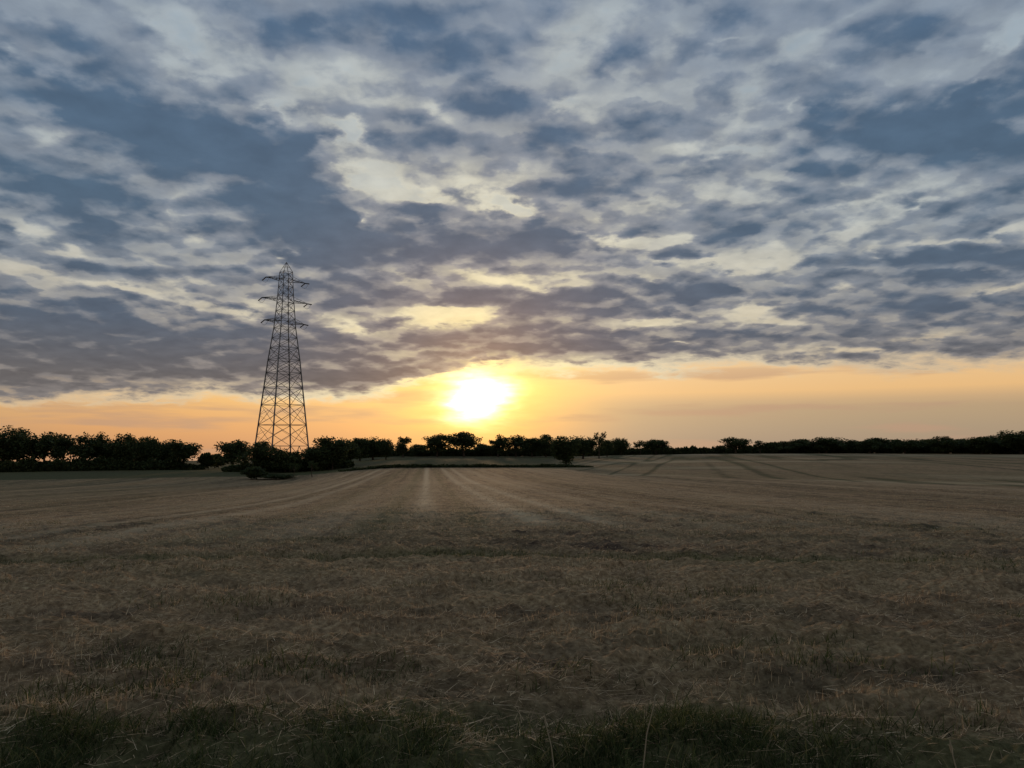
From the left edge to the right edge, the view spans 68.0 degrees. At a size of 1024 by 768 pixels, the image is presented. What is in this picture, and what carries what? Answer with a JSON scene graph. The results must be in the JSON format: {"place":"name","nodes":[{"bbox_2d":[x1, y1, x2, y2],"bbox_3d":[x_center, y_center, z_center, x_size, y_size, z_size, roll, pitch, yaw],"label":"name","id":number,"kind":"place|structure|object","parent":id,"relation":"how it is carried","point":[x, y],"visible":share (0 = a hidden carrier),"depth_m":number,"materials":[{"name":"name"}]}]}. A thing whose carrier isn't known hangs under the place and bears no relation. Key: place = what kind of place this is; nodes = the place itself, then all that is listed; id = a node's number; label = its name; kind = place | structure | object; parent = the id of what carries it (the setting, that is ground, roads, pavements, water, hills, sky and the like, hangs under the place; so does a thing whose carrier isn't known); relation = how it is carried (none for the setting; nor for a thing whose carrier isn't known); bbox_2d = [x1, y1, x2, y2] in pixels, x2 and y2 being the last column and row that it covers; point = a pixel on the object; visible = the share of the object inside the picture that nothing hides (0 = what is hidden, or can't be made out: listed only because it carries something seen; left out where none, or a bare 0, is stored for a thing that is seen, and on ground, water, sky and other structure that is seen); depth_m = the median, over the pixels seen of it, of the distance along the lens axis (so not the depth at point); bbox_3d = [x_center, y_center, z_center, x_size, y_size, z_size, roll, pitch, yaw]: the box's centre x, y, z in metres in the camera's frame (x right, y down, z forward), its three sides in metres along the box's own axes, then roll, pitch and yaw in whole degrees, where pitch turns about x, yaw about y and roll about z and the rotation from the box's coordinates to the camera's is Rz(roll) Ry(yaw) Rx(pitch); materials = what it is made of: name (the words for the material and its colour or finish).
{"place":"outdoors","nodes":[
{"label":"outdoors","id":0,"kind":"place"},
{"bbox_2d":[0,453,1023,767],"bbox_3d":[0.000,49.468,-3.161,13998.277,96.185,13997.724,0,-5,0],"label":"ground","id":1,"kind":"structure","parent":0,"point":[1000,477],"depth_m":9.01,"materials":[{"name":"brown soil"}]},
{"bbox_2d":[0,425,30,462],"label":"tree","id":2,"kind":"object","parent":1,"relation":"on","point":[12,446],"visible":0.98,"depth_m":206.34,"materials":[{"name":"green plant"}]},
{"bbox_2d":[12,427,35,461],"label":"tree","id":3,"kind":"object","parent":1,"relation":"on","point":[26,455],"visible":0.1,"depth_m":218.55,"materials":[{"name":"green plant"}]},
{"bbox_2d":[22,431,64,461],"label":"tree","id":4,"kind":"object","parent":1,"relation":"on","point":[42,446],"visible":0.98,"depth_m":210.98,"materials":[{"name":"green plant"}]},
{"bbox_2d":[48,432,81,461],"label":"tree","id":5,"kind":"object","parent":1,"relation":"on","point":[64,443],"visible":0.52,"depth_m":219.08,"materials":[{"name":"green plant"}]},
{"bbox_2d":[65,432,103,459],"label":"tree","id":6,"kind":"object","parent":1,"relation":"on","point":[86,450],"visible":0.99,"depth_m":214.25,"materials":[{"name":"green plant"}]},
{"bbox_2d":[83,431,112,459],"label":"tree","id":7,"kind":"object","parent":1,"relation":"on","point":[103,453],"visible":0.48,"depth_m":219.52,"materials":[{"name":"green plant"}]},
{"bbox_2d":[0,456,205,471],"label":"hedge","id":8,"kind":"object","parent":1,"relation":"on","point":[100,463],"visible":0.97,"depth_m":212.44,"materials":[{"name":"green plant"}]},
{"bbox_2d":[103,432,137,463],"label":"tree","id":9,"kind":"object","parent":1,"relation":"on","point":[121,448],"visible":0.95,"depth_m":216.70,"materials":[{"name":"green plant"}]},
{"bbox_2d":[130,437,149,461],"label":"tree","id":10,"kind":"object","parent":1,"relation":"on","point":[138,447],"visible":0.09,"depth_m":231.76,"materials":[{"name":"green plant"}]},
{"bbox_2d":[135,436,165,461],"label":"tree","id":11,"kind":"object","parent":1,"relation":"on","point":[148,449],"visible":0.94,"depth_m":221.27,"materials":[{"name":"green plant"}]},
{"bbox_2d":[158,439,176,460],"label":"tree","id":12,"kind":"object","parent":1,"relation":"on","point":[166,453],"visible":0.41,"depth_m":228.40,"materials":[{"name":"green plant"}]},
{"bbox_2d":[164,439,202,462],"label":"tree","id":13,"kind":"object","parent":1,"relation":"on","point":[182,451],"visible":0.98,"depth_m":222.42,"materials":[{"name":"green plant"}]},
{"bbox_2d":[196,452,217,469],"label":"tree","id":14,"kind":"object","parent":1,"relation":"on","point":[206,459],"visible":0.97,"depth_m":226.33,"materials":[{"name":"green plant"}]},
{"bbox_2d":[212,453,226,467],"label":"tree","id":15,"kind":"object","parent":1,"relation":"on","point":[218,464],"visible":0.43,"depth_m":242.18,"materials":[{"name":"green plant"}]},
{"bbox_2d":[212,439,250,464],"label":"tree","id":16,"kind":"object","parent":1,"relation":"on","point":[231,452],"visible":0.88,"depth_m":221.69,"materials":[{"name":"green plant"}]},
{"bbox_2d":[239,466,268,479],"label":"bush","id":17,"kind":"object","parent":1,"relation":"on","point":[253,472],"visible":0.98,"depth_m":161.01,"materials":[{"name":"green plant"}]},
{"bbox_2d":[234,440,287,471],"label":"tree","id":18,"kind":"object","parent":1,"relation":"on","point":[261,452],"visible":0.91,"depth_m":191.47,"materials":[{"name":"green plant"}]},
{"bbox_2d":[258,473,295,479],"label":"bush","id":19,"kind":"object","parent":1,"relation":"on","point":[277,476],"visible":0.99,"depth_m":162.14,"materials":[{"name":"green plant"}]},
{"bbox_2d":[251,262,311,462],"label":"electricity pylon","id":20,"kind":"object","parent":1,"relation":"on","point":[290,424],"visible":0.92,"depth_m":213.70,"materials":[{"name":"metal"}]},
{"bbox_2d":[221,458,354,471],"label":"hedge","id":21,"kind":"object","parent":1,"relation":"on","point":[241,467],"visible":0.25,"depth_m":200.66,"materials":[{"name":"green plant"}]},
{"bbox_2d":[270,450,307,471],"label":"tree","id":22,"kind":"object","parent":1,"relation":"on","point":[287,460],"visible":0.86,"depth_m":194.14,"materials":[{"name":"green plant"}]},
{"bbox_2d":[307,461,319,476],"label":"sapling","id":23,"kind":"object","parent":1,"relation":"on","point":[311,465],"visible":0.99,"depth_m":167.43,"materials":[{"name":"green plant"}]},
{"bbox_2d":[301,445,340,470],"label":"tree","id":24,"kind":"object","parent":1,"relation":"on","point":[316,454],"visible":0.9,"depth_m":197.76,"materials":[{"name":"green plant"}]},
{"bbox_2d":[312,435,354,469],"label":"tree","id":25,"kind":"object","parent":1,"relation":"on","point":[340,447],"visible":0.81,"depth_m":201.05,"materials":[{"name":"green plant"}]},
{"bbox_2d":[334,439,361,460],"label":"tree","id":26,"kind":"object","parent":1,"relation":"on","point":[352,454],"visible":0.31,"depth_m":231.13,"materials":[{"name":"green plant"}]},
{"bbox_2d":[348,438,371,460],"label":"tree","id":27,"kind":"object","parent":1,"relation":"on","point":[363,444],"visible":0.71,"depth_m":292.41,"materials":[{"name":"green plant"}]},
{"bbox_2d":[364,436,383,459],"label":"tree","id":28,"kind":"object","parent":1,"relation":"on","point":[372,447],"visible":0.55,"depth_m":296.34,"materials":[{"name":"green plant"}]},
{"bbox_2d":[375,438,395,459],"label":"tree","id":29,"kind":"object","parent":1,"relation":"on","point":[385,448],"visible":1,"depth_m":293.25,"materials":[{"name":"green plant"}]},
{"bbox_2d":[394,436,411,456],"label":"tree","id":30,"kind":"object","parent":1,"relation":"on","point":[401,447],"visible":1,"depth_m":324.44,"materials":[{"name":"green plant"}]},
{"bbox_2d":[408,444,429,456],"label":"tree","id":31,"kind":"object","parent":1,"relation":"on","point":[417,450],"visible":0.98,"depth_m":338.93,"materials":[{"name":"green plant"}]},
{"bbox_2d":[423,433,451,456],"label":"tree","id":32,"kind":"object","parent":1,"relation":"on","point":[435,443],"visible":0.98,"depth_m":329.79,"materials":[{"name":"green plant"}]},
{"bbox_2d":[443,431,482,456],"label":"tree","id":33,"kind":"object","parent":1,"relation":"on","point":[465,440],"visible":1,"depth_m":329.04,"materials":[{"name":"green plant"}]},
{"bbox_2d":[338,463,593,471],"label":"hedge","id":34,"kind":"object","parent":1,"relation":"on","point":[394,465],"visible":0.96,"depth_m":184.70,"materials":[{"name":"green plant"}]},
{"bbox_2d":[355,447,613,458],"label":"hedge","id":35,"kind":"object","parent":1,"relation":"on","point":[453,451],"visible":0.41,"depth_m":347.75,"materials":[{"name":"green plant"}]},
{"bbox_2d":[473,443,495,454],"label":"tree","id":36,"kind":"object","parent":1,"relation":"on","point":[480,448],"visible":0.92,"depth_m":346.01,"materials":[{"name":"green plant"}]},
{"bbox_2d":[489,434,507,456],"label":"tree","id":37,"kind":"object","parent":1,"relation":"on","point":[499,442],"visible":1,"depth_m":327.67,"materials":[{"name":"green plant"}]},
{"bbox_2d":[0,675,1017,767],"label":"grass","id":38,"kind":"structure","parent":1,"relation":"on","point":[101,730],"depth_m":4.02,"materials":[{"name":"green plant"}]},
{"bbox_2d":[0,503,1023,767],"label":"weeds","id":39,"kind":"object","parent":1,"relation":"on","point":[366,701],"visible":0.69,"depth_m":5.10,"materials":[{"name":"green plant"}]},
{"bbox_2d":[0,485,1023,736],"bbox_3d":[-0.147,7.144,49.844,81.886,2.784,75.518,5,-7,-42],"label":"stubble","id":40,"kind":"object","parent":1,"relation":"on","point":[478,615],"visible":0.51,"depth_m":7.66,"materials":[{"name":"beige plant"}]},
{"bbox_2d":[504,434,525,456],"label":"tree","id":41,"kind":"object","parent":1,"relation":"on","point":[516,443],"visible":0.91,"depth_m":333.08,"materials":[{"name":"green plant"}]},
{"bbox_2d":[519,437,541,456],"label":"tree","id":42,"kind":"object","parent":1,"relation":"on","point":[530,445],"visible":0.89,"depth_m":327.11,"materials":[{"name":"green plant"}]},
{"bbox_2d":[534,434,555,456],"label":"tree","id":43,"kind":"object","parent":1,"relation":"on","point":[546,441],"visible":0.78,"depth_m":324.16,"materials":[{"name":"green plant"}]},
{"bbox_2d":[544,715,554,767],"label":"grass stalk","id":44,"kind":"object","parent":1,"relation":"on","point":[545,721],"depth_m":3.57,"materials":[{"name":"brown plant"}]},
{"bbox_2d":[549,435,580,464],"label":"tree","id":45,"kind":"object","parent":1,"relation":"on","point":[564,449],"visible":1,"depth_m":212.19,"materials":[{"name":"green plant"}]},
{"bbox_2d":[575,436,597,458],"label":"tree","id":46,"kind":"object","parent":1,"relation":"on","point":[585,447],"visible":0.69,"depth_m":295.57,"materials":[{"name":"green plant"}]},
{"bbox_2d":[592,431,606,458],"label":"tree","id":47,"kind":"object","parent":1,"relation":"on","point":[601,441],"visible":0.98,"depth_m":296.68,"materials":[{"name":"green plant"}]},
{"bbox_2d":[597,440,615,456],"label":"tree","id":48,"kind":"object","parent":1,"relation":"on","point":[609,446],"visible":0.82,"depth_m":324.96,"materials":[{"name":"green plant"}]},
{"bbox_2d":[613,437,631,454],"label":"tree","id":49,"kind":"object","parent":1,"relation":"on","point":[620,445],"visible":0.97,"depth_m":362.73,"materials":[{"name":"green plant"}]},
{"bbox_2d":[633,440,642,453],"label":"tree","id":50,"kind":"object","parent":1,"relation":"on","point":[637,445],"visible":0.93,"depth_m":368.24,"materials":[{"name":"green plant"}]},
{"bbox_2d":[643,698,654,767],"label":"grass stalk","id":51,"kind":"object","parent":1,"relation":"on","point":[647,732],"depth_m":3.58,"materials":[{"name":"brown"}]},
{"bbox_2d":[640,439,672,454],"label":"tree","id":52,"kind":"object","parent":1,"relation":"on","point":[656,446],"visible":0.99,"depth_m":360.61,"materials":[{"name":"green plant"}]},
{"bbox_2d":[614,445,790,454],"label":"hedge","id":53,"kind":"object","parent":1,"relation":"on","point":[693,449],"visible":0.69,"depth_m":378.94,"materials":[{"name":"green plant"}]},
{"bbox_2d":[718,437,752,453],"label":"tree","id":54,"kind":"object","parent":1,"relation":"on","point":[735,444],"visible":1,"depth_m":354.66,"materials":[{"name":"green plant"}]},
{"bbox_2d":[753,440,766,453],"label":"tree","id":55,"kind":"object","parent":1,"relation":"on","point":[758,444],"visible":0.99,"depth_m":357.93,"materials":[{"name":"green plant"}]},
{"bbox_2d":[761,441,782,453],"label":"tree","id":56,"kind":"object","parent":1,"relation":"on","point":[773,447],"visible":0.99,"depth_m":356.75,"materials":[{"name":"green plant"}]},
{"bbox_2d":[778,441,803,452],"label":"tree","id":57,"kind":"object","parent":1,"relation":"on","point":[789,446],"visible":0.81,"depth_m":365.57,"materials":[{"name":"green plant"}]},
{"bbox_2d":[790,439,813,452],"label":"tree","id":58,"kind":"object","parent":1,"relation":"on","point":[801,441],"visible":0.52,"depth_m":370.72,"materials":[{"name":"green plant"}]},
{"bbox_2d":[804,436,844,452],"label":"tree","id":59,"kind":"object","parent":1,"relation":"on","point":[823,444],"visible":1,"depth_m":358.10,"materials":[{"name":"green plant"}]},
{"bbox_2d":[826,437,855,451],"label":"tree","id":60,"kind":"object","parent":1,"relation":"on","point":[849,443],"visible":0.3,"depth_m":362.46,"materials":[{"name":"green plant"}]},
{"bbox_2d":[854,439,883,453],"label":"tree","id":61,"kind":"object","parent":1,"relation":"on","point":[870,446],"visible":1,"depth_m":352.88,"materials":[{"name":"green plant"}]},
{"bbox_2d":[866,437,891,452],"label":"tree","id":62,"kind":"object","parent":1,"relation":"on","point":[885,442],"visible":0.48,"depth_m":357.14,"materials":[{"name":"green plant"}]},
{"bbox_2d":[888,438,923,453],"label":"tree","id":63,"kind":"object","parent":1,"relation":"on","point":[906,445],"visible":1,"depth_m":344.81,"materials":[{"name":"green plant"}]},
{"bbox_2d":[791,442,1023,453],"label":"hedge","id":64,"kind":"object","parent":1,"relation":"on","point":[890,451],"visible":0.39,"depth_m":353.56,"materials":[{"name":"green plant"}]},
{"bbox_2d":[909,439,930,453],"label":"tree","id":65,"kind":"object","parent":1,"relation":"on","point":[924,445],"visible":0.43,"depth_m":349.43,"materials":[{"name":"green plant"}]},
{"bbox_2d":[924,436,959,453],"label":"tree","id":66,"kind":"object","parent":1,"relation":"on","point":[942,444],"visible":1,"depth_m":337.54,"materials":[{"name":"green plant"}]},
{"bbox_2d":[949,740,956,767],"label":"grass stalk","id":67,"kind":"object","parent":1,"relation":"on","point":[950,745],"depth_m":3.28,"materials":[{"name":"brown plant"}]},
{"bbox_2d":[951,438,964,450],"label":"tree","id":68,"kind":"object","parent":1,"relation":"on","point":[962,440],"visible":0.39,"depth_m":342.17,"materials":[{"name":"green plant"}]},
{"bbox_2d":[959,436,1003,453],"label":"tree","id":69,"kind":"object","parent":1,"relation":"on","point":[977,443],"visible":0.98,"depth_m":330.61,"materials":[{"name":"green plant"}]},
{"bbox_2d":[984,435,1008,453],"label":"tree","id":70,"kind":"object","parent":1,"relation":"on","point":[994,438],"visible":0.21,"depth_m":334.66,"materials":[{"name":"green plant"}]},
{"bbox_2d":[995,430,1023,453],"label":"tree","id":71,"kind":"object","parent":1,"relation":"on","point":[1014,439],"visible":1,"depth_m":323.31,"materials":[{"name":"green plant"}]},
{"bbox_2d":[0,0,1023,461],"label":"sky","id":72,"kind":"structure","parent":0,"point":[681,223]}
]}

